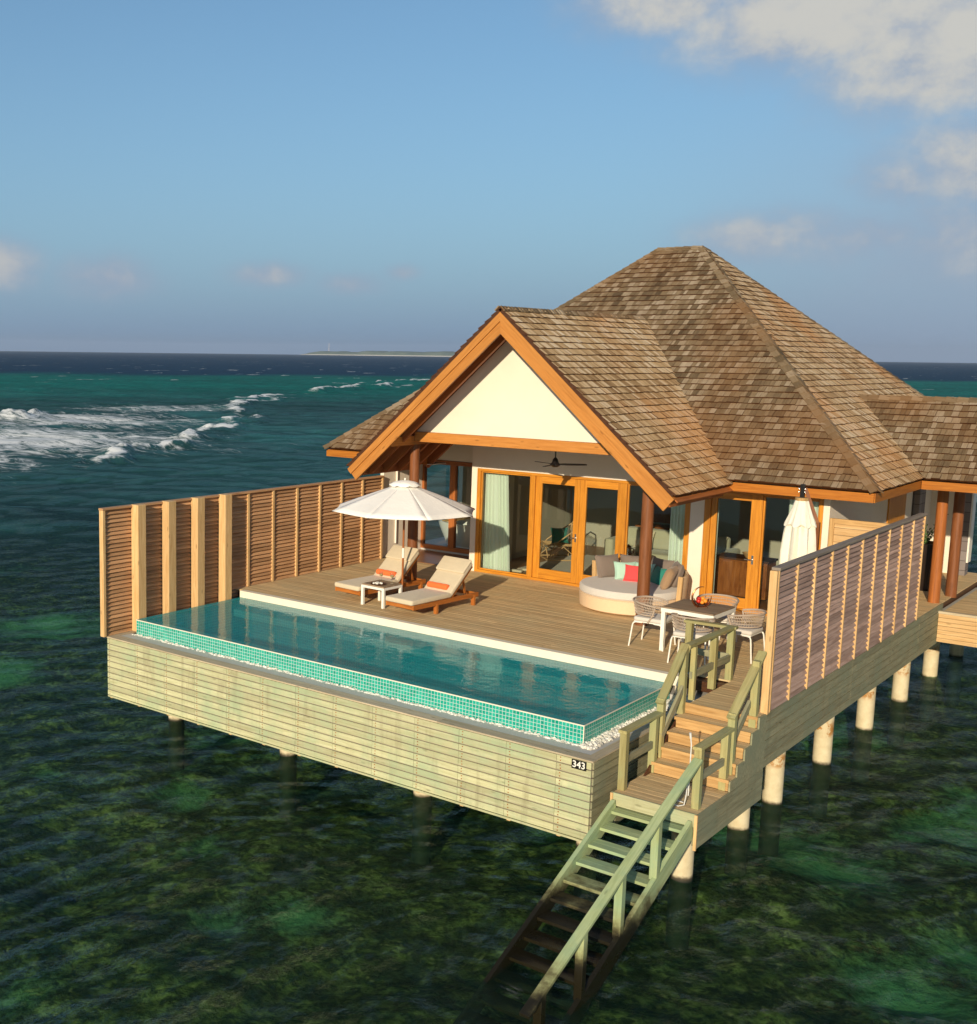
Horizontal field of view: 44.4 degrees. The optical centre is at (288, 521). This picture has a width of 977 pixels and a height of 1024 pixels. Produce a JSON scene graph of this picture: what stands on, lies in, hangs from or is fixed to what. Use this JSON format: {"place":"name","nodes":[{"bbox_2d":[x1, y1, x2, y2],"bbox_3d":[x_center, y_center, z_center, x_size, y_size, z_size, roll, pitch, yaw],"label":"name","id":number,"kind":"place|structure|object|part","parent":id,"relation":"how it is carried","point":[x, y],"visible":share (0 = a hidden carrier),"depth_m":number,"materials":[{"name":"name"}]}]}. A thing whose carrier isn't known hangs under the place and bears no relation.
{"place":"outdoors","nodes":[
{"label":"outdoors","id":0,"kind":"place"},
{"bbox_2d":[300,351,454,356],"bbox_3d":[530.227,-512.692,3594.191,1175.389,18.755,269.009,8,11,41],"label":"island","id":1,"kind":"structure","parent":0,"point":[409,353],"depth_m":3690.09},
{"bbox_2d":[0,502,976,1023],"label":"seabed","id":2,"kind":"structure","parent":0,"point":[140,882],"depth_m":17.53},
{"bbox_2d":[168,716,183,769],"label":"stilt","id":3,"kind":"object","parent":2,"relation":"on","point":[175,743],"visible":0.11,"depth_m":22.05,"materials":[{"name":"concrete"}]},
{"bbox_2d":[279,749,296,813],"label":"stilt","id":4,"kind":"object","parent":2,"relation":"on","point":[287,781],"visible":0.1,"depth_m":20.22,"materials":[{"name":"concrete"}]},
{"bbox_2d":[411,791,431,864],"bbox_3d":[2.099,5.057,18.534,0.320,2.712,0.320,8,11,41],"label":"stilt","id":5,"kind":"object","parent":2,"relation":"on","point":[421,827],"visible":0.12,"depth_m":18.38,"materials":[{"name":"concrete"}]},
{"bbox_2d":[453,799,692,1023],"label":"sea stairs","id":6,"kind":"structure","parent":2,"relation":"on","point":[498,974],"depth_m":13.50,"materials":[{"name":"green wood"}]},
{"bbox_2d":[519,758,702,1023],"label":"handrail","id":7,"kind":"object","parent":6,"relation":"attached to","point":[577,945],"visible":1,"depth_m":12.84,"materials":[{"name":"green wood"}]},
{"bbox_2d":[573,841,597,901],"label":"stilt","id":8,"kind":"object","parent":2,"relation":"on","point":[583,893],"depth_m":16.54,"materials":[{"name":"concrete"}]},
{"bbox_2d":[665,831,693,950],"bbox_3d":[5.246,5.302,15.741,0.320,3.100,0.320,8,11,41],"label":"stilt","id":9,"kind":"object","parent":2,"relation":"on","point":[679,906],"visible":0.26,"depth_m":15.59,"materials":[{"name":"concrete"}]},
{"bbox_2d":[724,758,749,876],"bbox_3d":[6.629,5.037,17.340,0.320,3.200,0.320,8,11,41],"label":"stilt","id":10,"kind":"object","parent":2,"relation":"on","point":[736,845],"visible":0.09,"depth_m":17.18,"materials":[{"name":"concrete"}]},
{"bbox_2d":[758,752,785,856],"bbox_3d":[7.567,4.772,18.380,0.320,3.450,0.320,8,11,41],"label":"stilt","id":11,"kind":"object","parent":2,"relation":"on","point":[771,806],"visible":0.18,"depth_m":18.23,"materials":[{"name":"concrete"}]},
{"bbox_2d":[808,716,834,818],"bbox_3d":[9.170,4.530,20.191,0.320,3.450,0.320,8,11,41],"label":"stilt","id":12,"kind":"object","parent":2,"relation":"on","point":[820,770],"visible":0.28,"depth_m":20.05,"materials":[{"name":"concrete"}]},
{"bbox_2d":[851,686,876,782],"bbox_3d":[10.819,4.281,22.053,0.320,3.450,0.320,8,11,41],"label":"stilt","id":13,"kind":"object","parent":2,"relation":"on","point":[863,737],"visible":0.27,"depth_m":21.91,"materials":[{"name":"concrete"}]},
{"bbox_2d":[887,662,910,746],"bbox_3d":[12.434,4.037,23.878,0.320,3.450,0.320,8,11,41],"label":"stilt","id":14,"kind":"object","parent":2,"relation":"on","point":[898,706],"visible":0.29,"depth_m":23.73,"materials":[{"name":"concrete"}]},
{"bbox_2d":[917,642,939,721],"bbox_3d":[14.050,3.793,25.704,0.320,3.450,0.320,8,11,41],"label":"stilt","id":15,"kind":"object","parent":2,"relation":"on","point":[928,684],"visible":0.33,"depth_m":25.57,"materials":[{"name":"concrete"}]},
{"bbox_2d":[944,644,963,706],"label":"stilt","id":16,"kind":"object","parent":2,"relation":"on","point":[954,674],"visible":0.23,"depth_m":27.48,"materials":[{"name":"concrete"}]},
{"bbox_2d":[0,351,976,557],"bbox_3d":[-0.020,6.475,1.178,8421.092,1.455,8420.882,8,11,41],"label":"sea","id":17,"kind":"structure","parent":0,"point":[84,436],"depth_m":112.68,"materials":[{"name":"liquid"}]},
{"bbox_2d":[106,558,976,841],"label":"sun deck","id":18,"kind":"structure","parent":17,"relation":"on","point":[530,780],"depth_m":18.64,"materials":[{"name":"brown wood"}]},
{"bbox_2d":[98,475,383,636],"bbox_3d":[-0.556,0.526,24.243,0.275,2.384,8.441,8,11,41],"label":"louvred screen","id":19,"kind":"object","parent":18,"relation":"on","point":[162,557],"visible":0.9,"depth_m":23.27,"materials":[{"name":"brown wood"}]},
{"bbox_2d":[335,545,425,595],"bbox_3d":[1.833,1.029,23.339,2.000,0.905,0.670,-7,11,-43],"label":"sun lounger","id":20,"kind":"object","parent":18,"relation":"on","point":[392,561],"visible":0.74,"depth_m":23.46,"materials":[{"name":"beige fabric"}]},
{"bbox_2d":[376,568,396,576],"bbox_3d":[1.962,1.042,23.505,0.131,0.128,0.480,-7,11,-43],"label":"rolled towel","id":21,"kind":"object","parent":20,"relation":"on","point":[386,572],"visible":0.89,"depth_m":23.45,"materials":[{"name":"orange fabric"}]},
{"bbox_2d":[361,580,401,608],"bbox_3d":[1.783,1.399,22.486,0.562,0.415,0.562,9,11,44],"label":"side table","id":22,"kind":"object","parent":18,"relation":"on","point":[388,585],"visible":0.81,"depth_m":22.39,"materials":[{"name":"white wood"}]},
{"bbox_2d":[371,582,385,585],"bbox_3d":[1.707,1.188,22.350,0.304,0.038,0.304,8,11,41],"label":"serving tray","id":23,"kind":"object","parent":22,"relation":"on","point":[378,583],"visible":1,"depth_m":22.32,"materials":[{"name":"silver wood"}]},
{"bbox_2d":[132,634,673,749],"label":"pebbles","id":24,"kind":"object","parent":18,"relation":"in","point":[601,739],"visible":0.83,"depth_m":16.95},
{"bbox_2d":[332,478,474,593],"bbox_3d":[2.268,0.322,23.121,2.727,2.378,2.727,-5,10,-34],"label":"parasol","id":25,"kind":"object","parent":18,"relation":"on","point":[404,499],"visible":0.98,"depth_m":22.38,"materials":[{"name":"white fabric"}]},
{"bbox_2d":[136,590,688,799],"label":"swimming pool","id":26,"kind":"structure","parent":18,"relation":"in","point":[572,697],"depth_m":19.82,"materials":[{"name":"teal tile"}]},
{"bbox_2d":[386,556,478,613],"bbox_3d":[2.719,1.219,22.099,2.000,0.905,0.670,-7,11,-44],"label":"sun lounger","id":27,"kind":"object","parent":18,"relation":"on","point":[452,572],"visible":0.99,"depth_m":22.14,"materials":[{"name":"beige fabric"}]},
{"bbox_2d":[427,581,448,589],"bbox_3d":[2.844,1.231,22.267,0.130,0.128,0.480,-7,11,-44],"label":"rolled towel","id":28,"kind":"object","parent":27,"relation":"on","point":[437,585],"visible":1,"depth_m":22.21,"materials":[{"name":"orange fabric"}]},
{"bbox_2d":[571,759,586,770],"bbox_3d":[3.775,3.175,15.211,0.210,0.123,0.013,8,11,41],"label":"number plate","id":29,"kind":"object","parent":18,"relation":"attached to","point":[579,765],"visible":1,"depth_m":15.21,"materials":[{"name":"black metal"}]},
{"bbox_2d":[323,245,940,625],"bbox_3d":[8.263,-2.635,26.837,12.343,7.372,13.726,8,11,41],"label":"villa","id":30,"kind":"object","parent":18,"relation":"on","point":[698,381],"visible":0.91,"depth_m":23.16,"materials":[{"name":"brown wood"}]},
{"bbox_2d":[420,460,471,553],"bbox_3d":[4.180,-0.324,27.972,2.356,2.195,0.120,8,11,41],"label":"bathroom window","id":31,"kind":"structure","parent":30,"relation":"in","point":[453,492],"depth_m":28.19,"materials":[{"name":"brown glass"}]},
{"bbox_2d":[438,519,469,548],"bbox_3d":[4.500,0.290,29.328,1.800,0.720,1.000,8,11,41],"label":"bathtub","id":32,"kind":"object","parent":30,"relation":"on","point":[462,533],"visible":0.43,"depth_m":29.06,"materials":[{"name":"white ceramic"}]},
{"bbox_2d":[442,517,469,521],"bbox_3d":[4.241,-0.070,29.509,0.260,0.065,0.940,8,11,41],"label":"bath caddy","id":33,"kind":"object","parent":32,"relation":"on","point":[458,519],"visible":0.39,"depth_m":29.43,"materials":[{"name":"brown wood"}]},
{"bbox_2d":[483,473,509,571],"bbox_3d":[4.607,0.001,25.814,0.680,2.180,0.092,8,11,41],"label":"curtain","id":34,"kind":"object","parent":30,"relation":"hanging from","point":[496,554],"visible":1,"depth_m":25.82,"materials":[{"name":"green fabric"}]},
{"bbox_2d":[478,471,530,575],"bbox_3d":[4.721,0.037,25.538,1.238,2.195,0.055,8,11,41],"label":"fixed window","id":35,"kind":"structure","parent":30,"relation":"in","point":[482,481],"depth_m":25.81,"materials":[{"name":"brown wood"}]},
{"bbox_2d":[532,476,580,582],"bbox_3d":[5.637,0.169,24.698,1.027,2.195,0.125,8,11,41],"label":"glass door","id":36,"kind":"structure","parent":30,"relation":"in","point":[537,572],"depth_m":24.77,"materials":[{"name":"brown wood"}]},
{"bbox_2d":[540,521,572,560],"bbox_3d":[6.416,0.414,27.610,0.853,0.941,0.792,0,8,-4],"label":"rattan chair","id":37,"kind":"object","parent":30,"relation":"on","point":[549,543],"visible":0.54,"depth_m":27.59,"materials":[{"name":"beige wicker"}]},
{"bbox_2d":[550,527,568,542],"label":"cushion","id":38,"kind":"object","parent":37,"relation":"on","point":[558,534],"visible":0.96,"depth_m":27.44,"materials":[{"name":"teal fabric"}]},
{"bbox_2d":[535,451,586,466],"bbox_3d":[5.186,-2.353,22.918,1.084,2.600,1.014,8,11,41],"label":"ceiling fan","id":39,"kind":"object","parent":30,"relation":"hanging from","point":[555,463],"visible":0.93,"depth_m":23.11,"materials":[{"name":"black metal"}]},
{"bbox_2d":[576,480,622,583],"bbox_3d":[6.407,0.268,24.077,0.952,2.195,0.055,8,11,41],"label":"glass door","id":40,"kind":"structure","parent":30,"relation":"in","point":[580,575],"depth_m":24.20,"materials":[{"name":"brown wood"}]},
{"bbox_2d":[625,484,685,564],"bbox_3d":[7.299,0.391,23.303,1.232,2.195,0.055,8,11,41],"label":"fixed window","id":41,"kind":"structure","parent":30,"relation":"in","point":[629,485],"depth_m":23.58,"materials":[{"name":"brown wood"}]},
{"bbox_2d":[604,526,739,576],"bbox_3d":[8.575,0.661,26.260,2.840,0.800,0.870,8,11,41],"label":"sofa","id":42,"kind":"object","parent":30,"relation":"on","point":[660,546],"visible":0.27,"depth_m":26.60,"materials":[{"name":"fabric"}]},
{"bbox_2d":[633,529,655,546],"bbox_3d":[8.114,0.412,26.686,0.460,0.399,0.214,8,11,41],"label":"cushion","id":43,"kind":"object","parent":42,"relation":"on","point":[637,542],"visible":0.36,"depth_m":26.72,"materials":[{"name":"beige fabric"}]},
{"bbox_2d":[716,537,727,553],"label":"cushion","id":44,"kind":"object","parent":42,"relation":"on","point":[721,542],"visible":0.34,"depth_m":25.47,"materials":[{"name":"grey fabric"}]},
{"bbox_2d":[668,504,684,564],"bbox_3d":[7.711,0.427,23.120,0.382,2.180,0.084,9,11,44],"label":"curtain","id":45,"kind":"object","parent":30,"relation":"hanging from","point":[676,536],"visible":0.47,"depth_m":23.13,"materials":[{"name":"white fabric"}]},
{"bbox_2d":[713,498,719,593],"bbox_3d":[8.243,0.505,22.625,0.085,2.180,0.040,8,11,41],"label":"curtain","id":46,"kind":"object","parent":30,"relation":"hanging from","point":[716,544],"visible":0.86,"depth_m":22.59,"materials":[{"name":"white fabric"}]},
{"bbox_2d":[706,492,759,608],"bbox_3d":[8.446,0.555,22.262,0.913,2.195,0.125,8,11,41],"label":"glass door","id":47,"kind":"structure","parent":30,"relation":"in","point":[747,602],"depth_m":22.16,"materials":[{"name":"brown wood"}]},
{"bbox_2d":[715,552,777,599],"bbox_3d":[9.172,1.099,23.488,1.060,0.770,0.560,8,11,41],"label":"sideboard","id":48,"kind":"object","parent":30,"relation":"on","point":[731,572],"visible":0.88,"depth_m":23.35,"materials":[{"name":"brown wood"}]},
{"bbox_3d":[8.812,1.114,23.458,0.460,0.660,0.021,8,11,41],"label":"door","id":49,"kind":"part","parent":48,"relation":"part of","materials":[{"name":"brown wood"}]},
{"bbox_3d":[9.187,1.165,23.132,0.460,0.660,0.021,8,11,41],"label":"door","id":50,"kind":"part","parent":48,"relation":"part of","materials":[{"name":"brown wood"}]},
{"bbox_2d":[756,496,820,611],"bbox_3d":[9.239,0.657,21.621,1.008,2.195,0.055,8,11,41],"label":"fixed window","id":51,"kind":"structure","parent":30,"relation":"in","point":[765,497],"depth_m":21.88,"materials":[{"name":"brown wood"}]},
{"bbox_2d":[788,499,818,527],"bbox_3d":[9.468,0.668,21.597,0.580,2.180,0.093,8,11,41],"label":"curtain","id":52,"kind":"object","parent":30,"relation":"hanging from","point":[815,504],"visible":0.06,"depth_m":21.36,"materials":[{"name":"white fabric"}]},
{"bbox_2d":[828,518,889,545],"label":"timber gate","id":53,"kind":"structure","parent":30,"relation":"attached to","point":[839,530],"depth_m":20.79,"materials":[{"name":"brown wood"}]},
{"bbox_2d":[886,493,906,523],"bbox_3d":[12.620,0.229,24.480,0.150,2.420,1.300,8,11,41],"label":"side door","id":54,"kind":"structure","parent":30,"relation":"in","point":[896,507],"depth_m":24.30,"materials":[{"name":"brown wood"}]},
{"bbox_2d":[579,560,688,615],"bbox_3d":[6.627,1.276,22.496,2.086,0.732,2.010,8,11,41],"label":"daybed","id":55,"kind":"object","parent":18,"relation":"on","point":[611,595],"visible":0.65,"depth_m":21.87,"materials":[{"name":"beige fabric"}]},
{"bbox_2d":[594,554,618,577],"bbox_3d":[6.325,0.897,23.179,0.562,0.470,0.281,-2,9,-18],"label":"cushion","id":56,"kind":"object","parent":55,"relation":"on","point":[605,565],"visible":0.92,"depth_m":23.08,"materials":[{"name":"beige fabric"}]},
{"bbox_2d":[613,561,635,578],"bbox_3d":[6.606,0.981,22.968,0.440,0.360,0.237,1,8,3],"label":"cushion","id":57,"kind":"object","parent":55,"relation":"on","point":[619,570],"visible":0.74,"depth_m":22.93,"materials":[{"name":"fabric"}]},
{"bbox_2d":[620,554,638,561],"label":"cushion","id":58,"kind":"object","parent":55,"relation":"on","point":[626,558],"visible":0.27,"depth_m":23.16,"materials":[{"name":"beige fabric"}]},
{"bbox_2d":[623,564,637,581],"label":"cushion","id":59,"kind":"object","parent":55,"relation":"on","point":[631,572],"visible":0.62,"depth_m":22.68,"materials":[{"name":"red fabric"}]},
{"bbox_2d":[635,562,655,577],"bbox_3d":[6.945,0.995,22.898,0.425,0.347,0.220,8,11,41],"label":"cushion","id":60,"kind":"object","parent":55,"relation":"on","point":[652,567],"visible":0.23,"depth_m":22.79,"materials":[{"name":"fabric"}]},
{"bbox_2d":[650,565,666,584],"bbox_3d":[7.123,1.060,22.537,0.211,0.352,0.400,-1,8,-9],"label":"cushion","id":61,"kind":"object","parent":55,"relation":"on","point":[657,575],"visible":0.83,"depth_m":22.43,"materials":[{"name":"teal fabric"}]},
{"bbox_2d":[651,556,674,570],"bbox_3d":[7.269,0.955,22.852,0.268,0.456,0.562,-4,9,-30],"label":"cushion","id":62,"kind":"object","parent":55,"relation":"on","point":[663,563],"visible":0.43,"depth_m":22.74,"materials":[{"name":"beige fabric"}]},
{"bbox_2d":[660,566,677,589],"bbox_3d":[7.183,1.070,22.052,0.260,0.451,0.502,6,10,33],"label":"cushion","id":63,"kind":"object","parent":55,"relation":"on","point":[669,577],"visible":1,"depth_m":21.89,"materials":[{"name":"beige fabric"}]},
{"bbox_2d":[672,560,684,587],"bbox_3d":[7.396,1.020,22.341,0.272,0.476,0.542,2,8,8],"label":"cushion","id":64,"kind":"object","parent":55,"relation":"on","point":[681,568],"visible":0.55,"depth_m":22.12,"materials":[{"name":"grey fabric"}]},
{"bbox_2d":[628,595,675,650],"bbox_3d":[6.069,1.691,19.548,0.653,0.782,0.692,7,10,38],"label":"dining chair","id":65,"kind":"object","parent":18,"relation":"on","point":[650,617],"visible":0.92,"depth_m":19.45,"materials":[{"name":"white wicker"}]},
{"bbox_2d":[610,714,766,850],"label":"stair platform","id":66,"kind":"structure","parent":18,"relation":"attached to","point":[716,812],"depth_m":15.14,"materials":[{"name":"brown wood"}]},
{"bbox_2d":[617,643,689,790],"bbox_3d":[4.917,2.600,15.739,0.115,1.620,1.902,8,11,41],"label":"handrail","id":67,"kind":"object","parent":66,"relation":"on","point":[659,724],"visible":0.99,"depth_m":15.85,"materials":[{"name":"green wood"}]},
{"bbox_2d":[674,732,691,805],"bbox_3d":[4.896,3.077,14.617,0.173,0.970,0.249,0,8,-2],"label":"foot shower","id":68,"kind":"object","parent":66,"relation":"on","point":[690,734],"visible":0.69,"depth_m":14.53,"materials":[{"name":"metal"}]},
{"bbox_2d":[643,702,757,791],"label":"stairs","id":69,"kind":"structure","parent":66,"relation":"on","point":[676,735],"depth_m":15.85,"materials":[{"name":"brown wood"}]},
{"bbox_2d":[691,650,766,809],"bbox_3d":[5.732,2.674,15.196,0.126,1.648,2.093,8,11,41],"label":"handrail","id":70,"kind":"object","parent":66,"relation":"on","point":[727,736],"visible":1,"depth_m":15.23,"materials":[{"name":"green wood"}]},
{"bbox_2d":[667,613,715,664],"bbox_3d":[6.376,1.847,18.488,0.692,0.782,0.653,6,10,33],"label":"dining chair","id":71,"kind":"object","parent":18,"relation":"on","point":[679,632],"visible":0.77,"depth_m":18.31,"materials":[{"name":"beige wicker"}]},
{"bbox_2d":[659,599,735,659],"bbox_3d":[6.717,1.764,19.227,0.880,0.742,0.880,8,11,42],"label":"dining table","id":72,"kind":"object","parent":18,"relation":"on","point":[684,607],"visible":0.66,"depth_m":19.08,"materials":[{"name":"grey wood"}]},
{"bbox_2d":[691,586,711,607],"bbox_3d":[6.742,1.244,19.103,0.333,0.363,0.158,1,8,0],"label":"fruit basket","id":73,"kind":"object","parent":72,"relation":"on","point":[694,603],"visible":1,"depth_m":19.10,"materials":[{"name":"orange metal"}]},
{"bbox_2d":[684,619,738,700],"bbox_3d":[5.873,2.014,17.141,0.786,0.822,1.651,8,11,41],"label":"handrail","id":74,"kind":"object","parent":18,"relation":"on","point":[713,654],"visible":0.91,"depth_m":17.04,"materials":[{"name":"green wood"}]},
{"bbox_2d":[694,593,738,646],"bbox_3d":[7.235,1.671,19.782,0.692,0.782,0.653,6,10,35],"label":"dining chair","id":75,"kind":"object","parent":18,"relation":"on","point":[723,619],"visible":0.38,"depth_m":19.86,"materials":[{"name":"beige wicker"}]},
{"bbox_2d":[719,608,766,663],"bbox_3d":[7.314,1.812,18.811,0.653,0.782,0.692,8,11,43],"label":"dining chair","id":76,"kind":"object","parent":18,"relation":"on","point":[749,630],"visible":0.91,"depth_m":18.56,"materials":[{"name":"beige wicker"}]},
{"bbox_2d":[779,484,820,563],"bbox_3d":[8.173,0.834,18.446,0.828,2.840,0.678,8,11,41],"label":"folded parasol","id":77,"kind":"object","parent":18,"relation":"on","point":[801,535],"visible":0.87,"depth_m":18.25,"materials":[{"name":"beige fabric"}]},
{"bbox_2d":[760,513,927,714],"bbox_3d":[9.070,1.240,18.692,0.125,2.028,7.831,8,11,41],"label":"louvred screen","id":78,"kind":"object","parent":18,"relation":"on","point":[832,608],"visible":1,"depth_m":17.90,"materials":[{"name":"brown wood"}]},
{"bbox_2d":[859,394,976,602],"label":"walkway pavilion","id":79,"kind":"structure","parent":18,"relation":"on","point":[935,438],"depth_m":23.07,"materials":[{"name":"brown wood"}]},
{"bbox_2d":[920,541,932,590],"bbox_3d":[13.313,0.933,24.631,0.660,1.000,0.660,8,11,41],"label":"planter pot","id":80,"kind":"object","parent":18,"relation":"on","point":[926,565],"visible":0.16,"depth_m":24.34,"materials":[{"name":"ceramic"}]},
{"bbox_2d":[924,514,948,543],"bbox_3d":[13.307,0.160,24.580,0.768,0.693,0.589,-2,9,-17],"label":"potted plant","id":81,"kind":"object","parent":80,"relation":"in","point":[927,539],"visible":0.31,"depth_m":24.49,"materials":[{"name":"green plant"}]},
{"bbox_2d":[936,590,976,647],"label":"walkway","id":82,"kind":"structure","parent":18,"relation":"attached to","point":[958,619],"depth_m":22.97,"materials":[{"name":"brown wood"}]},
{"bbox_2d":[0,0,976,501],"label":"sky","id":83,"kind":"structure","parent":0,"point":[293,177],"materials":[{"name":"blue"}]},
{"bbox_2d":[510,569,522,572],"bbox_3d":[5.059,1.101,25.988,0.280,0.050,0.120,6,10,35],"label":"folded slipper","id":84,"kind":"object","parent":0,"point":[516,570],"visible":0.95,"depth_m":25.94,"materials":[{"name":"beige fabric"}]},
{"bbox_2d":[627,544,633,555],"bbox_3d":[7.455,0.632,25.630,0.150,0.250,0.186,-2,9,-16],"label":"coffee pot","id":85,"kind":"object","parent":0,"point":[629,550],"visible":0.77,"depth_m":25.59,"materials":[{"name":"metal"}]},
{"bbox_2d":[631,553,655,559],"bbox_3d":[7.612,0.978,25.659,0.840,0.439,0.840,8,11,41],"label":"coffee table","id":86,"kind":"object","parent":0,"point":[635,554],"visible":0.06,"depth_m":25.69,"materials":[{"name":"brown wood"}]},
{"bbox_2d":[635,502,670,529],"bbox_3d":[8.908,-0.085,28.060,1.000,1.900,0.500,8,11,41],"label":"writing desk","id":87,"kind":"object","parent":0,"point":[661,516],"visible":0.12,"depth_m":28.20,"materials":[{"name":"brown wood"}]}
]}

